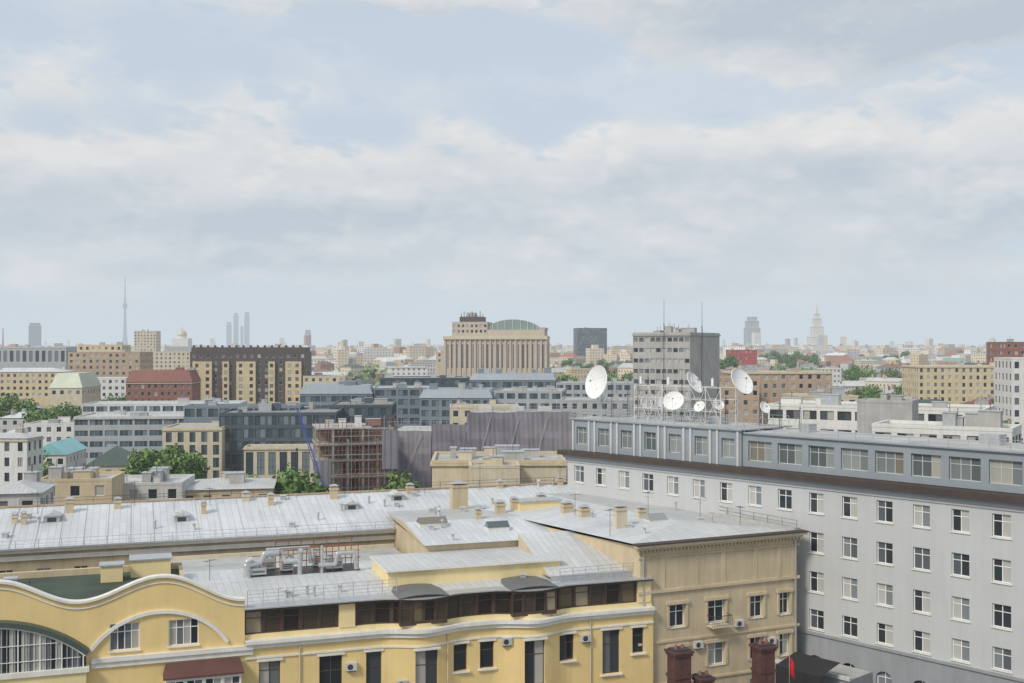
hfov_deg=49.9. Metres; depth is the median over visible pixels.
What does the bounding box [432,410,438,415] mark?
window
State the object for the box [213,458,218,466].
window
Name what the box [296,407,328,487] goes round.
crane
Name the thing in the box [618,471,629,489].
window
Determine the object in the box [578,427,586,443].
attic window
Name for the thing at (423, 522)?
skylight
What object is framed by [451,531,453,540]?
roof vent
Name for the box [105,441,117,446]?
window
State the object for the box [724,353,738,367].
tree
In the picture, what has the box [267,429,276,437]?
window
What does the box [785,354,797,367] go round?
tree
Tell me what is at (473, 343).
monumental stone building
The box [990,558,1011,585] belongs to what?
window
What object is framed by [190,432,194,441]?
window
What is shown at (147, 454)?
tree
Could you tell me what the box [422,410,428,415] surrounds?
window
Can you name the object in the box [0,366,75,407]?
yellow house
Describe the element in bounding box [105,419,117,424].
window
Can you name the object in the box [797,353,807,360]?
tree
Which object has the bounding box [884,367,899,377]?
tree
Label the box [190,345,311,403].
dark brown apartment block
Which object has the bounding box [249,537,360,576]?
equipment platform
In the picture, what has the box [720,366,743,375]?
apartment building
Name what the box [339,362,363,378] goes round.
apartment building
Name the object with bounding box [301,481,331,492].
tree
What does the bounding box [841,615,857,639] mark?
window
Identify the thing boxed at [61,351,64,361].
window
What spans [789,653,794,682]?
flag
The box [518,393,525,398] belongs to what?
window
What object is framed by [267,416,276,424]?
window
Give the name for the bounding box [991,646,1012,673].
window
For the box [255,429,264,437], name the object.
window
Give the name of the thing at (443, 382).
window
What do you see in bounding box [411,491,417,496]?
roof vent
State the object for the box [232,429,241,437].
window
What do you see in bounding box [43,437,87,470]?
turquoise roof house
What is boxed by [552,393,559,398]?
window
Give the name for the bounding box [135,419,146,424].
window
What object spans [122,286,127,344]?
television tower
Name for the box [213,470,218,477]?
window
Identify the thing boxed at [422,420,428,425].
window
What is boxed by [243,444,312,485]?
beige office wing
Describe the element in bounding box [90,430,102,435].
window
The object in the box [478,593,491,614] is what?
window
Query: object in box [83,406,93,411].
window
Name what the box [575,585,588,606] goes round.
window
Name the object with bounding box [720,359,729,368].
tree
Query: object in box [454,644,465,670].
window
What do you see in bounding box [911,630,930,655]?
window
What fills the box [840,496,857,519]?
window
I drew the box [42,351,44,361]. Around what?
window
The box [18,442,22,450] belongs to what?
window
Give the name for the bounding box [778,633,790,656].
window
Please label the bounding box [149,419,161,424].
window
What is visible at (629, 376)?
tree
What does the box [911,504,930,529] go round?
window
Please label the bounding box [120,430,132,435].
window
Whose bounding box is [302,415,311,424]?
window
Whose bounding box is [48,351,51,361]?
window
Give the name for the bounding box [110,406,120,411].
window
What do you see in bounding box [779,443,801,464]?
attic window
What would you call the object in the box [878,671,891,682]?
arched window
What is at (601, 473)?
window
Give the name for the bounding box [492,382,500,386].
window
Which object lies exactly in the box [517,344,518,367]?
window
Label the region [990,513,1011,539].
window
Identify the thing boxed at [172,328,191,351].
domed church
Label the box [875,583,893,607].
window
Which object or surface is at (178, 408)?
window
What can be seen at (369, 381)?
apartment building
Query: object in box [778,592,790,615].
window
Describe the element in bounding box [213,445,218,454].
window
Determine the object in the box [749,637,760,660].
window
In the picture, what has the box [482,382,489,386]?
window
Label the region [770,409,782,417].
window
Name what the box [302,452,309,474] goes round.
window
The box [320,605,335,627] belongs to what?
window
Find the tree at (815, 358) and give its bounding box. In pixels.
[808,352,820,366]
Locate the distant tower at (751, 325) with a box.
[744,317,759,344]
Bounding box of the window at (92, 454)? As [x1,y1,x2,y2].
[90,452,102,457]
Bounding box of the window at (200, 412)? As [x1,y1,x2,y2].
[197,409,205,416]
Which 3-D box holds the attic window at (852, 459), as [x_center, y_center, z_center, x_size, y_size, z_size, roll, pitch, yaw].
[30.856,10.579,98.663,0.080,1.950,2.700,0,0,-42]
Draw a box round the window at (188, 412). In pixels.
[185,409,194,416]
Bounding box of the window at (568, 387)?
[566,385,571,389]
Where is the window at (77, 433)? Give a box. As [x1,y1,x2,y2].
[75,431,87,435]
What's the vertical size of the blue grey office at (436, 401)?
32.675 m
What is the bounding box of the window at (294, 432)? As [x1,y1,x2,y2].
[290,428,299,437]
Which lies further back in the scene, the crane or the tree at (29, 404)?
the tree at (29, 404)
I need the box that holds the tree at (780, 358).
[773,352,782,362]
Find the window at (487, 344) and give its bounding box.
[487,344,488,367]
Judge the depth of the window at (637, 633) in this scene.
92.73 m
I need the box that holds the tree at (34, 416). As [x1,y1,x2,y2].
[27,410,47,421]
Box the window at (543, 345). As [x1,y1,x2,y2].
[542,344,544,367]
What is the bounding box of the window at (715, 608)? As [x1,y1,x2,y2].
[707,600,725,624]
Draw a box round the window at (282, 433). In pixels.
[278,428,288,437]
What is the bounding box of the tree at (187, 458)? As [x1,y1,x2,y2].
[153,452,207,478]
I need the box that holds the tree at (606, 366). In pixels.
[603,361,614,373]
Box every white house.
[96,374,126,399]
[994,353,1023,442]
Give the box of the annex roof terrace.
[775,659,871,682]
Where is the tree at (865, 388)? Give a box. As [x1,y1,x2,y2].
[850,384,872,398]
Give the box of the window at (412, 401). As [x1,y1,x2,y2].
[410,399,418,404]
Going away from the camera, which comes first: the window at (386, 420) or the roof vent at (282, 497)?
the roof vent at (282, 497)
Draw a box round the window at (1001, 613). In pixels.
[991,603,1011,630]
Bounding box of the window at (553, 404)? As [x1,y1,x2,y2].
[552,403,559,408]
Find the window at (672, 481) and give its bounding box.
[666,476,678,495]
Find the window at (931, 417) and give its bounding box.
[928,414,941,421]
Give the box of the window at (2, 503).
[0,501,7,505]
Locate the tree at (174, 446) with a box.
[159,443,183,454]
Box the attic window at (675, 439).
[670,434,680,452]
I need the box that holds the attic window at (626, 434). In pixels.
[622,430,631,448]
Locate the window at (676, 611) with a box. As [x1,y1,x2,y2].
[668,604,685,628]
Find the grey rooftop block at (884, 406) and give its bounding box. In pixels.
[857,385,918,433]
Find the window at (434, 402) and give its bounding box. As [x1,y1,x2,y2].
[432,400,438,405]
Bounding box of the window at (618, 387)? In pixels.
[616,385,621,389]
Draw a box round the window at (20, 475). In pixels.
[18,473,22,480]
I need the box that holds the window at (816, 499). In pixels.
[808,492,823,515]
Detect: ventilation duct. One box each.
[243,550,303,574]
[245,556,253,577]
[266,546,312,562]
[297,548,302,574]
[318,550,357,568]
[320,545,322,573]
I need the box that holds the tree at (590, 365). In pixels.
[582,361,593,368]
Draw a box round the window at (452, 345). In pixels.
[451,344,453,367]
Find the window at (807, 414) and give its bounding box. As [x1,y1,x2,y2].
[803,410,816,418]
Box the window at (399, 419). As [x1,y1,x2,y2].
[398,418,407,423]
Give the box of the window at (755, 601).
[749,595,763,618]
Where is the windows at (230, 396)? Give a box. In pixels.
[221,354,307,403]
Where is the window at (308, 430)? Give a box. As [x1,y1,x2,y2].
[302,428,311,437]
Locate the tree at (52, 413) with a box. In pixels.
[37,405,67,420]
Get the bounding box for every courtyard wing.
[171,544,401,571]
[385,507,631,581]
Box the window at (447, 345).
[446,344,448,367]
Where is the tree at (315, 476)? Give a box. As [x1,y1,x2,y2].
[277,469,322,492]
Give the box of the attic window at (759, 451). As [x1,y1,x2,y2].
[750,441,771,461]
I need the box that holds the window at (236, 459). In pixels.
[232,455,241,463]
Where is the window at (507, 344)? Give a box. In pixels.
[507,344,508,367]
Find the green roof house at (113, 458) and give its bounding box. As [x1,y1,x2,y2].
[85,445,136,471]
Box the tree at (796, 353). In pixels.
[791,350,800,358]
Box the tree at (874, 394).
[860,384,883,398]
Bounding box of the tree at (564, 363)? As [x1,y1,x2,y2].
[560,358,573,367]
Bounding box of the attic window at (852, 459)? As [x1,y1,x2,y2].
[842,448,867,470]
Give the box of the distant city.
[0,331,995,377]
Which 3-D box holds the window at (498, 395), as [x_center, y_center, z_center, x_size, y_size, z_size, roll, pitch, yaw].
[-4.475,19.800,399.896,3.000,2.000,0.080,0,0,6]
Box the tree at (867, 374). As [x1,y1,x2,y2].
[863,371,876,376]
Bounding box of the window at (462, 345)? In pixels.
[461,344,463,367]
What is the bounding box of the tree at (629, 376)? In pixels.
[617,371,632,380]
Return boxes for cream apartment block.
[134,329,160,351]
[153,350,189,369]
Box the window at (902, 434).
[898,433,913,435]
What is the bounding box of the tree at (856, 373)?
[844,363,864,380]
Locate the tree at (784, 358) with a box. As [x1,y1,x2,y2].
[782,352,793,363]
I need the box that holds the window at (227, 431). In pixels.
[225,429,229,437]
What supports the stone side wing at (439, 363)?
on the ground
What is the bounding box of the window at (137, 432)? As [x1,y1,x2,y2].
[135,430,146,435]
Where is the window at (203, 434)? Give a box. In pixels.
[201,432,206,441]
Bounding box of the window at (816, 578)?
[808,571,824,594]
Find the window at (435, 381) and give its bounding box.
[431,380,438,384]
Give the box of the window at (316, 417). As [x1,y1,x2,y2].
[314,415,323,423]
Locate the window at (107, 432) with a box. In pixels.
[105,430,117,435]
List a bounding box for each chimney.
[10,511,18,522]
[20,510,27,524]
[65,496,74,512]
[113,496,121,508]
[200,499,206,513]
[241,491,249,501]
[267,492,274,505]
[329,484,338,499]
[405,483,414,493]
[449,481,468,508]
[473,506,482,518]
[494,499,505,513]
[496,479,503,488]
[509,495,517,509]
[535,492,546,496]
[556,475,563,485]
[559,500,574,513]
[577,504,590,517]
[612,503,628,528]
[634,505,647,517]
[664,644,694,682]
[692,670,715,682]
[749,639,777,682]
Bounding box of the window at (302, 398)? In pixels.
[300,396,309,401]
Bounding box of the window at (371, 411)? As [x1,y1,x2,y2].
[368,408,378,415]
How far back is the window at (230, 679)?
80.59 m
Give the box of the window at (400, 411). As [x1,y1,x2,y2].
[398,409,407,413]
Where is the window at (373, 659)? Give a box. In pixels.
[366,651,380,682]
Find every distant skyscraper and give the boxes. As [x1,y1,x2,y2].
[29,323,40,345]
[226,322,231,346]
[233,313,238,344]
[240,326,243,345]
[244,312,249,344]
[802,306,831,349]
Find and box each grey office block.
[82,395,246,414]
[560,390,632,451]
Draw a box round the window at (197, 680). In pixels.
[186,679,202,682]
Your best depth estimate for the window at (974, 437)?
133.75 m
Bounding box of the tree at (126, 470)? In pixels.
[118,456,153,474]
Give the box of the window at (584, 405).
[582,403,586,408]
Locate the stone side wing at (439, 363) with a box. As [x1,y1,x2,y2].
[436,352,443,375]
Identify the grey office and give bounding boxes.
[73,409,183,464]
[299,376,373,406]
[374,381,428,429]
[380,371,469,386]
[419,381,494,425]
[469,366,556,389]
[494,383,565,410]
[556,377,632,396]
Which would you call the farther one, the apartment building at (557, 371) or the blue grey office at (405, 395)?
the apartment building at (557, 371)
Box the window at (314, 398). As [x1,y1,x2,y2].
[311,396,319,401]
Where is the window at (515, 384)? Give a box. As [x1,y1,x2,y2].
[513,382,521,386]
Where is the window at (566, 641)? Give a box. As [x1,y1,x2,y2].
[560,634,572,660]
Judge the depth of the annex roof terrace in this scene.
95.10 m
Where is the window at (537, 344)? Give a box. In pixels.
[537,344,538,367]
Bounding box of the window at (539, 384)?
[535,382,542,387]
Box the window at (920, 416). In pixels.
[918,414,923,420]
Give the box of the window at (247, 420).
[243,416,252,424]
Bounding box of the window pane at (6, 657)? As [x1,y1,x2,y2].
[0,629,84,673]
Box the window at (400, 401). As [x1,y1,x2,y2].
[398,399,407,404]
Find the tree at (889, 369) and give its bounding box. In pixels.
[878,367,894,373]
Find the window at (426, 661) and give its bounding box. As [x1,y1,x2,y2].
[416,650,436,682]
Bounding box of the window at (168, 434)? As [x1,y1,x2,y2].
[166,432,171,441]
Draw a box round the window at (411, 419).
[410,418,418,423]
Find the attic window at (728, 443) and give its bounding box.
[723,438,734,457]
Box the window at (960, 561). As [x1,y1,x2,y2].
[950,552,970,578]
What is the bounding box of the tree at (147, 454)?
[127,448,160,474]
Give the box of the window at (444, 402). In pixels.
[442,400,448,405]
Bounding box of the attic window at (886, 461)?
[876,451,902,474]
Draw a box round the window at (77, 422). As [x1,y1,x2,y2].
[75,420,87,424]
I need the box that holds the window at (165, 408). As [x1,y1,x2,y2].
[163,406,173,410]
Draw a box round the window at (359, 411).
[356,408,365,415]
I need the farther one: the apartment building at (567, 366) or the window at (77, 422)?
the apartment building at (567, 366)
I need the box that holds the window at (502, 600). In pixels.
[495,593,509,613]
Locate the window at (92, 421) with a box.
[90,419,102,424]
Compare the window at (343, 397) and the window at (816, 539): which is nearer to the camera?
the window at (816, 539)
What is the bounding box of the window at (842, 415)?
[838,411,850,420]
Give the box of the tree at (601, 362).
[596,358,606,366]
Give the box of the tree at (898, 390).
[889,383,901,396]
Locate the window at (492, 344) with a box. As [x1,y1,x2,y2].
[492,344,493,367]
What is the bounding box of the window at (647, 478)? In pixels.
[641,473,653,492]
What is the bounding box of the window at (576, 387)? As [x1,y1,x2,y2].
[574,385,579,389]
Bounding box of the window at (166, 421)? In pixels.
[164,419,176,424]
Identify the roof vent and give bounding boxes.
[0,532,9,537]
[280,495,286,499]
[282,587,286,597]
[287,590,292,596]
[288,521,295,527]
[394,502,399,507]
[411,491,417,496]
[428,507,433,512]
[428,524,434,529]
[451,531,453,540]
[459,506,465,511]
[519,573,526,577]
[626,523,632,527]
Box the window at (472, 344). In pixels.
[472,344,473,367]
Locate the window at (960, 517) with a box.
[950,509,969,534]
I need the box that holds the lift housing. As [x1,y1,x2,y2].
[516,496,562,510]
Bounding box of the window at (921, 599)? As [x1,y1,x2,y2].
[911,589,930,615]
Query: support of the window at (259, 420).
in the dark glass office at (272, 423)
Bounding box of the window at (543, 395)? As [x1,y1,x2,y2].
[541,393,548,398]
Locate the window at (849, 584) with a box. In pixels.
[841,577,857,601]
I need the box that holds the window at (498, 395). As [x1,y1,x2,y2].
[496,393,503,398]
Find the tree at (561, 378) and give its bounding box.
[557,375,576,380]
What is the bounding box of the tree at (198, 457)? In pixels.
[158,446,210,478]
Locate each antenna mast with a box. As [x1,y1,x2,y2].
[602,379,628,417]
[621,387,640,416]
[625,381,654,419]
[635,376,670,417]
[650,323,685,421]
[668,379,694,420]
[688,326,723,421]
[707,386,734,415]
[721,397,750,424]
[746,393,772,425]
[767,403,793,427]
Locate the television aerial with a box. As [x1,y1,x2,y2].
[202,559,214,580]
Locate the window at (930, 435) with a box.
[920,434,936,437]
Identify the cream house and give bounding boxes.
[24,413,73,446]
[303,372,347,385]
[450,395,518,424]
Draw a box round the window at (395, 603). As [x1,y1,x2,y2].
[393,601,397,622]
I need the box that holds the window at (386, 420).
[380,419,390,426]
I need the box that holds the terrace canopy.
[775,652,839,682]
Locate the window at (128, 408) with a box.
[123,406,133,411]
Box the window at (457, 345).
[456,344,458,367]
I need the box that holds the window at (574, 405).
[572,403,576,408]
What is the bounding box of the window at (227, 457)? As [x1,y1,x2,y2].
[225,455,229,463]
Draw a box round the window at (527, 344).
[527,344,528,367]
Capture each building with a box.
[0,346,76,369]
[0,464,57,505]
[0,482,629,572]
[0,546,654,682]
[6,417,27,432]
[41,460,124,503]
[68,349,152,376]
[78,342,130,351]
[124,461,194,500]
[125,367,200,400]
[186,466,276,497]
[312,356,326,365]
[312,370,344,374]
[312,415,397,490]
[315,360,333,370]
[315,367,333,371]
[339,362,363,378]
[348,376,375,385]
[374,373,386,384]
[387,365,427,375]
[388,402,575,487]
[408,360,435,375]
[430,440,567,487]
[443,313,549,376]
[468,448,519,485]
[485,493,808,682]
[551,363,564,376]
[557,415,1023,682]
[562,362,569,372]
[565,366,590,379]
[609,364,620,373]
[610,346,631,352]
[617,363,632,379]
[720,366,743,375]
[726,348,756,364]
[737,361,748,368]
[745,364,772,370]
[768,391,994,432]
[800,359,816,369]
[817,366,842,384]
[832,380,864,389]
[854,357,877,372]
[859,374,889,380]
[864,370,901,390]
[872,360,890,372]
[872,384,895,394]
[872,402,1021,442]
[876,361,901,372]
[918,398,948,403]
[950,361,967,364]
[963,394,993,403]
[964,360,985,364]
[971,352,985,362]
[986,339,1023,364]
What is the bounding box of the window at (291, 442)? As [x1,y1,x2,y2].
[290,441,299,443]
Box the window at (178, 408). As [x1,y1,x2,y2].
[176,406,183,410]
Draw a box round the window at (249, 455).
[246,452,252,474]
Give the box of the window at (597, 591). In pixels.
[591,584,603,604]
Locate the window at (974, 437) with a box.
[967,436,977,439]
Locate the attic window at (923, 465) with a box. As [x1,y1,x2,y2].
[912,453,940,477]
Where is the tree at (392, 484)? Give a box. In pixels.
[379,467,421,489]
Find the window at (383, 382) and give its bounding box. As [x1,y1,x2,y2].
[381,380,388,384]
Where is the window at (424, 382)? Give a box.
[421,380,428,384]
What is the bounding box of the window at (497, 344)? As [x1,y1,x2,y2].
[497,344,498,367]
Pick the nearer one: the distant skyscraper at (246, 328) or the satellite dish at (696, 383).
the satellite dish at (696, 383)
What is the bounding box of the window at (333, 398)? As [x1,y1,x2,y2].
[331,396,340,401]
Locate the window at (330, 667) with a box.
[319,655,341,682]
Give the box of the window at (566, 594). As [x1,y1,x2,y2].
[560,587,572,608]
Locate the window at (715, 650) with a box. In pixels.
[707,642,725,666]
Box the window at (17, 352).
[16,351,19,361]
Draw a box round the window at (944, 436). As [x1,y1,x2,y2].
[943,435,959,438]
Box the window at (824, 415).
[820,411,833,419]
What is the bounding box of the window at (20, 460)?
[18,458,22,465]
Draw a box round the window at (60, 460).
[58,458,62,464]
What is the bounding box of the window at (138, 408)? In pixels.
[136,406,146,411]
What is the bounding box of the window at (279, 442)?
[278,441,288,443]
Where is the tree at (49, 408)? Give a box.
[32,405,59,420]
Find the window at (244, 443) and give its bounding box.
[243,442,252,450]
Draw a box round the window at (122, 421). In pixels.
[120,419,132,424]
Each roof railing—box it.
[0,521,394,547]
[19,477,567,504]
[247,579,396,604]
[560,562,633,579]
[571,409,740,429]
[620,406,788,420]
[720,506,796,523]
[744,423,1023,450]
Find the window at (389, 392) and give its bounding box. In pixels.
[387,390,395,395]
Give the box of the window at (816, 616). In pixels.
[808,609,824,631]
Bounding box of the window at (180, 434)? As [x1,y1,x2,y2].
[178,432,183,441]
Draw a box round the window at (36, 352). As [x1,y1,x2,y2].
[35,351,38,361]
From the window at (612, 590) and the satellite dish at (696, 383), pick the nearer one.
the window at (612, 590)
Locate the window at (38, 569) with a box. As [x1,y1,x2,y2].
[37,568,50,570]
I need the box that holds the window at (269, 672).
[259,661,279,682]
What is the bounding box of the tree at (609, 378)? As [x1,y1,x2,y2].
[607,372,618,380]
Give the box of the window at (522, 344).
[522,344,523,367]
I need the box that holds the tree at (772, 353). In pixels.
[767,349,778,362]
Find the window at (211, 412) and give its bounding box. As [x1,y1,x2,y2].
[208,409,217,416]
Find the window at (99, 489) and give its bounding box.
[95,485,103,495]
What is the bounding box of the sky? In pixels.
[0,0,1023,346]
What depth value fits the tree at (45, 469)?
288.70 m
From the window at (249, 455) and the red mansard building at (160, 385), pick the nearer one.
the window at (249, 455)
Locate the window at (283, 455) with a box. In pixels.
[280,452,286,473]
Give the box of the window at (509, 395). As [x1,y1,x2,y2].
[507,393,514,398]
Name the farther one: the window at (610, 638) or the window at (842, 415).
the window at (842, 415)
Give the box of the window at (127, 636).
[108,622,140,653]
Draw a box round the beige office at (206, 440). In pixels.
[162,420,225,478]
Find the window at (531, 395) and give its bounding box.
[529,393,537,398]
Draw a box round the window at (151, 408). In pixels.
[149,406,159,410]
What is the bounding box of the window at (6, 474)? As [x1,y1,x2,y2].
[5,473,8,480]
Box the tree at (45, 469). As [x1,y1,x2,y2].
[43,450,53,476]
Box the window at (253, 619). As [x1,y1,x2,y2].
[245,611,261,633]
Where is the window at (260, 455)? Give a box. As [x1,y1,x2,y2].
[257,452,264,474]
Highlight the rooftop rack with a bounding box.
[634,375,735,423]
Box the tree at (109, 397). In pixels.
[101,395,113,400]
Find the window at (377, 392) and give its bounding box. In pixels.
[375,390,383,395]
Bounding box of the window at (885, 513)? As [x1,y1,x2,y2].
[875,500,893,524]
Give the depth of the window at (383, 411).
330.95 m
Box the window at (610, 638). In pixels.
[602,630,618,673]
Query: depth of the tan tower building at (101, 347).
606.81 m
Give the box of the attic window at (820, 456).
[810,445,833,467]
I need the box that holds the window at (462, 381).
[461,380,468,384]
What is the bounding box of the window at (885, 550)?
[875,542,893,566]
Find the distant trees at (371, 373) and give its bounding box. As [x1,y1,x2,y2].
[314,364,908,384]
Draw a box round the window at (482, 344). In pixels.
[482,344,483,367]
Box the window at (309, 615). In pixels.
[302,606,317,629]
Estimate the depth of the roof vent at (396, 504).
114.24 m
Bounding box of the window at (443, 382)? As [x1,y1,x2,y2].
[441,380,448,384]
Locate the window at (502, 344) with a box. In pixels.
[502,344,503,367]
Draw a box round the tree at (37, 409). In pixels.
[4,404,42,415]
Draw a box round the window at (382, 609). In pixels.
[375,601,390,622]
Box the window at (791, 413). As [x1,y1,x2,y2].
[786,410,799,418]
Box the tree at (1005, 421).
[1003,418,1022,440]
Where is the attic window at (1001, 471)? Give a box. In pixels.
[990,459,1022,485]
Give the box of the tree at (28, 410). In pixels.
[22,408,38,422]
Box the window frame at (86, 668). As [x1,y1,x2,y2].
[0,628,89,679]
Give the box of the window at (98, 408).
[96,406,107,411]
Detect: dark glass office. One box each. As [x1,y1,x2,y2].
[219,398,342,470]
[330,397,396,429]
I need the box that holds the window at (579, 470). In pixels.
[573,465,583,483]
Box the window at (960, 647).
[950,638,970,664]
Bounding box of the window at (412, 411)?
[410,409,418,413]
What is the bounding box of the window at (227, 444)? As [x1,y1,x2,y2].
[225,442,229,450]
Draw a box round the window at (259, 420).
[255,416,264,424]
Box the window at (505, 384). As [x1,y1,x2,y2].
[503,382,510,386]
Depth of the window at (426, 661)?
85.91 m
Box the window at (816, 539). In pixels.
[808,532,824,554]
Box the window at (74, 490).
[70,486,79,495]
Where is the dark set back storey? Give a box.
[184,396,303,422]
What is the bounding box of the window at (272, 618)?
[264,609,280,632]
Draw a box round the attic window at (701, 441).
[696,436,706,455]
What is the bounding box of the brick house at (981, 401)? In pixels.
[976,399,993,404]
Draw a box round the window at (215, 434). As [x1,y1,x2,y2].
[213,432,218,441]
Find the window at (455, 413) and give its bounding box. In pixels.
[453,411,458,416]
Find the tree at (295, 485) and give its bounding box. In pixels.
[272,462,310,493]
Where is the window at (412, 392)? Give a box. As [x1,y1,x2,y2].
[410,390,418,395]
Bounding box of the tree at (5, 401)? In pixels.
[0,392,26,414]
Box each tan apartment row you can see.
[720,376,759,422]
[721,365,832,423]
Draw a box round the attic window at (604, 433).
[600,428,608,445]
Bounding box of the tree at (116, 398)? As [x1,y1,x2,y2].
[104,396,124,400]
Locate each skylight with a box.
[416,516,447,527]
[484,520,509,531]
[643,513,666,522]
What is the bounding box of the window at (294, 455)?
[291,452,297,471]
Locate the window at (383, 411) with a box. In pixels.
[380,408,390,415]
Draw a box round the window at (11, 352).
[10,351,13,361]
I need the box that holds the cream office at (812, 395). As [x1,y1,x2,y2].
[782,384,857,401]
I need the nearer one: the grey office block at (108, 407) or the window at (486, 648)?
the window at (486, 648)
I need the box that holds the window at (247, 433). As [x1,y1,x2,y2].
[243,429,252,437]
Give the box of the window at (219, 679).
[205,677,221,682]
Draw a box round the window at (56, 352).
[55,351,57,361]
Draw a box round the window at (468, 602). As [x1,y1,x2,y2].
[461,594,475,615]
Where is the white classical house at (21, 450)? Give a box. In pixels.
[0,423,44,486]
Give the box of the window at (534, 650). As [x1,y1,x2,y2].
[525,640,543,682]
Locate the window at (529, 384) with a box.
[524,382,532,386]
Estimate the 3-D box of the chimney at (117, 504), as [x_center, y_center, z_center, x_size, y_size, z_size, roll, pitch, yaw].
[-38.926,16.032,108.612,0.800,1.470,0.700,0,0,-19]
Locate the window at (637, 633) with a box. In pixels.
[632,627,642,652]
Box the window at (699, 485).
[691,479,705,499]
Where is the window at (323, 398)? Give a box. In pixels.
[321,396,330,401]
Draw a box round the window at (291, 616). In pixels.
[283,608,299,630]
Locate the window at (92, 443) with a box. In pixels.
[90,441,102,446]
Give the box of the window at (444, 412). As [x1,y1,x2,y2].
[442,410,448,415]
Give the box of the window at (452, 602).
[447,596,458,618]
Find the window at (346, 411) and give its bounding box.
[343,408,353,415]
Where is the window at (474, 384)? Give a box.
[471,382,479,386]
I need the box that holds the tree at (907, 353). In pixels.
[900,350,909,356]
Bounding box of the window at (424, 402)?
[422,400,428,405]
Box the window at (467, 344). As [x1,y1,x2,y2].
[467,344,468,367]
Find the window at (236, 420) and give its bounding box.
[232,416,241,424]
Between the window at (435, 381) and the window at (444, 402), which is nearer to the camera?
the window at (444, 402)
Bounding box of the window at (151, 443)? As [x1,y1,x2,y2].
[149,441,161,446]
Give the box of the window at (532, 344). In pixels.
[532,344,533,367]
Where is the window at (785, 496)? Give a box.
[776,489,792,510]
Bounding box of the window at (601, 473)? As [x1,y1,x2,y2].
[595,468,606,486]
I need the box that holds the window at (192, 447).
[190,445,194,451]
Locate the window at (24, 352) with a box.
[23,351,25,361]
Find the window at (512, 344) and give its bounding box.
[512,344,513,367]
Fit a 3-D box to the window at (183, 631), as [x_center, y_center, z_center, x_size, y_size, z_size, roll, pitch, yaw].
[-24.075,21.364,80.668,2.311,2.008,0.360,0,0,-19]
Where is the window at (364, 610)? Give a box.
[357,602,371,624]
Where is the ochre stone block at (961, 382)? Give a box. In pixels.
[901,362,993,403]
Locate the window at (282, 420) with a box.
[278,416,288,424]
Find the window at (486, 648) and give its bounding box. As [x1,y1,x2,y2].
[480,641,492,667]
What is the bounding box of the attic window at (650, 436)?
[646,432,655,450]
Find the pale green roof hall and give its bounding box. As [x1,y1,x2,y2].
[49,372,101,411]
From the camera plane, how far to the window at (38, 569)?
98.72 m
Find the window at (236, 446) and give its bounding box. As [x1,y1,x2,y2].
[232,442,241,450]
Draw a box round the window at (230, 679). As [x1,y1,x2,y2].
[224,675,239,682]
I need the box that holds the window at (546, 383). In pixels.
[545,382,553,386]
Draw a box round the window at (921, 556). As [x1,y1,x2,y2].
[911,547,930,572]
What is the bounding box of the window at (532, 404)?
[529,403,537,408]
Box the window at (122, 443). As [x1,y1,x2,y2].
[120,441,132,446]
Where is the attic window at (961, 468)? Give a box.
[950,456,980,481]
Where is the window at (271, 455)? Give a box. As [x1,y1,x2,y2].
[268,452,275,474]
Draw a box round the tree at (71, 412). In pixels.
[55,401,81,419]
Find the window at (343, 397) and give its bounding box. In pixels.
[342,396,350,399]
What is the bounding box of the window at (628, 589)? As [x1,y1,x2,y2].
[622,582,634,602]
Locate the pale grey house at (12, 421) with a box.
[0,408,29,432]
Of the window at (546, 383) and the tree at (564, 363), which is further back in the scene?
the tree at (564, 363)
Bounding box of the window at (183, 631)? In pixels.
[167,619,199,648]
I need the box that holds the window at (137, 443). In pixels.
[135,441,146,446]
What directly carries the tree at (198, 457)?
on the ground
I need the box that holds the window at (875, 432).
[875,432,890,434]
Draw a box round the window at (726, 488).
[718,482,732,503]
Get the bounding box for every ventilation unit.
[251,564,265,577]
[264,556,274,569]
[280,555,292,572]
[312,549,323,567]
[325,555,342,570]
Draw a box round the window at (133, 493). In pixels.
[129,489,137,498]
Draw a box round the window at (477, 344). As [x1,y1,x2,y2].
[477,344,478,367]
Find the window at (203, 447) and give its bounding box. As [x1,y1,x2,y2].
[201,445,206,454]
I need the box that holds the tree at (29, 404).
[4,397,38,415]
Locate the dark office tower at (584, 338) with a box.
[573,327,606,356]
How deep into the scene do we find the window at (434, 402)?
395.80 m
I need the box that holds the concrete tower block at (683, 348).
[632,325,720,419]
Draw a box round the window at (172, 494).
[168,489,176,498]
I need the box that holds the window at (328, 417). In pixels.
[325,415,334,422]
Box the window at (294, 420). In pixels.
[290,416,299,424]
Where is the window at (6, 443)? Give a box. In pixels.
[5,442,8,450]
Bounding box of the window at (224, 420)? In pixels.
[220,416,229,424]
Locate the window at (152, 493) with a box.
[148,489,156,498]
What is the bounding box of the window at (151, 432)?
[149,430,161,435]
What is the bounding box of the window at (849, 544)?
[840,536,857,560]
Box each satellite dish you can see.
[585,365,607,417]
[640,396,652,417]
[652,394,664,418]
[663,391,683,421]
[683,372,702,421]
[694,401,706,424]
[713,399,723,415]
[730,368,752,425]
[755,401,769,425]
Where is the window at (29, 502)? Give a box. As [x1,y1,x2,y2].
[22,500,32,504]
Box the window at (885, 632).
[875,623,893,646]
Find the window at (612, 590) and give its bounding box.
[606,583,618,603]
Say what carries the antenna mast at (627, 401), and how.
on the grey building at (910, 562)
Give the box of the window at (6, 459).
[5,458,8,465]
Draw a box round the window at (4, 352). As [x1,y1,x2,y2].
[3,351,6,361]
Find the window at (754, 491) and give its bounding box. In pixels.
[747,485,761,506]
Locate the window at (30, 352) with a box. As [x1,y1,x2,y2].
[29,351,32,361]
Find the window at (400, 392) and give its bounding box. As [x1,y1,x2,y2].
[398,390,407,395]
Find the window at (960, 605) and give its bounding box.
[950,596,970,622]
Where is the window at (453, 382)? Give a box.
[451,380,458,384]

